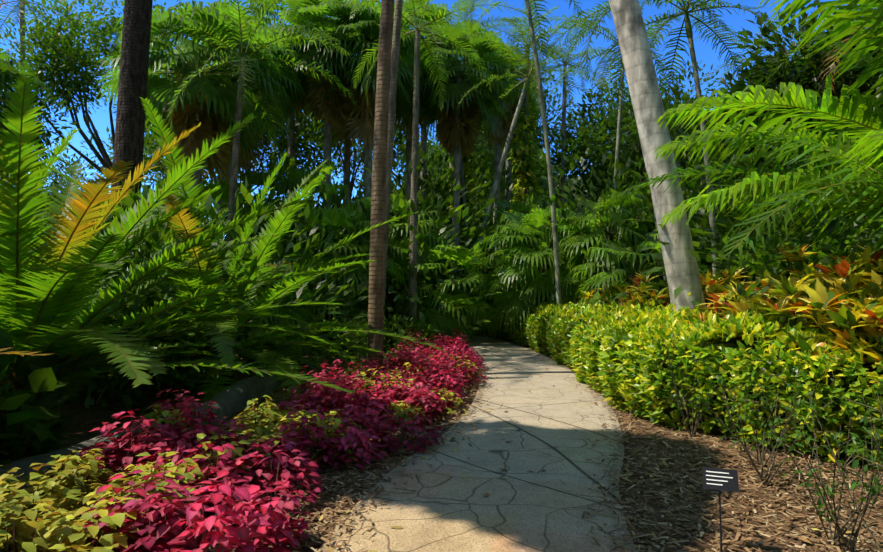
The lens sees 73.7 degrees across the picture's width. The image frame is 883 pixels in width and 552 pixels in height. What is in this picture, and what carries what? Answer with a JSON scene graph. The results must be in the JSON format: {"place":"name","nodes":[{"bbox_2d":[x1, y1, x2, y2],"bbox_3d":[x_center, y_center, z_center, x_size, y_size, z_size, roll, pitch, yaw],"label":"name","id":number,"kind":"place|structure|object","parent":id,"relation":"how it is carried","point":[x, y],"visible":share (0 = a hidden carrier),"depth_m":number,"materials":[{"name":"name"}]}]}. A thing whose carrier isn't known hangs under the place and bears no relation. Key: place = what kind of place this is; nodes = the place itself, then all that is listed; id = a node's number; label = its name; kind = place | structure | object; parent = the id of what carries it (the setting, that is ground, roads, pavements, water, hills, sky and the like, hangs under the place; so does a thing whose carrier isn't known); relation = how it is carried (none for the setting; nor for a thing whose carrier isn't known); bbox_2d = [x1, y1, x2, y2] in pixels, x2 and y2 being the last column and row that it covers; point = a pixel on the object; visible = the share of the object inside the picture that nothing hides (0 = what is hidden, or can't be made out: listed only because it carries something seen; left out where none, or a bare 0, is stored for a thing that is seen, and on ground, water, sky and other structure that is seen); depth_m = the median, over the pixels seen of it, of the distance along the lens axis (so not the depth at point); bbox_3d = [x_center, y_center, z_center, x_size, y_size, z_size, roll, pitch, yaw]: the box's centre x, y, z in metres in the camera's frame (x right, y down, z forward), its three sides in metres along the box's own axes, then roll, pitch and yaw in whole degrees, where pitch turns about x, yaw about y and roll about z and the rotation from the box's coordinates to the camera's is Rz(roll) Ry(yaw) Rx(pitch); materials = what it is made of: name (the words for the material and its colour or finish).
{"place":"outdoors","nodes":[
{"label":"outdoors","id":0,"kind":"place"},
{"bbox_2d":[0,0,876,236],"label":"sky","id":1,"kind":"structure","parent":0,"point":[735,21],"materials":[{"name":"blue"}]},
{"bbox_2d":[2,312,882,551],"bbox_3d":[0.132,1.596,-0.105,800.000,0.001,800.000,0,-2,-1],"label":"ground","id":2,"kind":"structure","parent":0,"point":[84,423],"depth_m":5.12,"materials":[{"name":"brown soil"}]},
{"bbox_2d":[0,353,295,502],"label":"stone edging","id":3,"kind":"object","parent":2,"relation":"on","point":[232,399],"visible":0.35,"depth_m":7.40,"materials":[{"name":"grey stone"}]},
{"bbox_2d":[0,329,488,551],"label":"coleus bed","id":4,"kind":"object","parent":2,"relation":"on","point":[63,523],"visible":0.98,"depth_m":4.54,"materials":[{"name":"red plant"}]},
{"bbox_2d":[0,0,639,437],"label":"rough trunks","id":5,"kind":"object","parent":2,"relation":"on","point":[132,92],"visible":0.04,"depth_m":12.95,"materials":[{"name":"brown wood"}]},
{"bbox_2d":[0,0,882,525],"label":"foliage","id":6,"kind":"object","parent":2,"relation":"on","point":[88,302],"visible":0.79,"depth_m":14.24,"materials":[{"name":"green plant"}]},
{"bbox_2d":[0,0,882,551],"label":"palm trunks","id":7,"kind":"object","parent":2,"relation":"on","point":[386,82],"visible":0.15,"depth_m":14.72,"materials":[{"name":"brown wood"}]},
{"bbox_2d":[157,44,523,189],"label":"dead palm fronds","id":8,"kind":"object","parent":7,"relation":"attached to","point":[343,113],"visible":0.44,"depth_m":21.63,"materials":[{"name":"brown plant"}]},
{"bbox_2d":[485,232,490,334],"bbox_3d":[1.769,0.309,22.680,0.340,4.004,0.340,0,-2,-1],"label":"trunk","id":9,"kind":"object","parent":2,"relation":"on","point":[487,270],"visible":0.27,"depth_m":22.67,"materials":[{"name":"grey wood"}]},
{"bbox_2d":[171,341,870,551],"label":"leaf litter","id":10,"kind":"object","parent":2,"relation":"on","point":[487,494],"visible":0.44,"depth_m":5.01,"materials":[{"name":"brown plant"}]},
{"bbox_2d":[187,0,882,337],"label":"tree trunks","id":11,"kind":"object","parent":2,"relation":"on","point":[680,263],"visible":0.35,"depth_m":9.51,"materials":[{"name":"grey wood"}]},
{"bbox_2d":[480,242,882,468],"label":"hedge and crotons","id":12,"kind":"object","parent":2,"relation":"on","point":[614,352],"visible":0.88,"depth_m":6.64,"materials":[{"name":"green plant"}]},
{"bbox_2d":[702,467,738,551],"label":"plant label","id":13,"kind":"object","parent":2,"relation":"on","point":[720,479],"visible":1,"depth_m":3.66,"materials":[{"name":"black"}]},
{"bbox_2d":[665,341,882,551],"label":"twig shrubs","id":14,"kind":"object","parent":2,"relation":"on","point":[837,526],"visible":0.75,"depth_m":3.75,"materials":[{"name":"brown plant"}]},
{"bbox_2d":[304,331,636,551],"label":"path","id":15,"kind":"structure","parent":0,"point":[445,507],"depth_m":5.00,"materials":[{"name":"beige concrete"}]},
{"bbox_2d":[330,133,882,253],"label":"distant thicket","id":16,"kind":"object","parent":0,"point":[554,182],"depth_m":53.20,"materials":[{"name":"green plant"}]}
]}

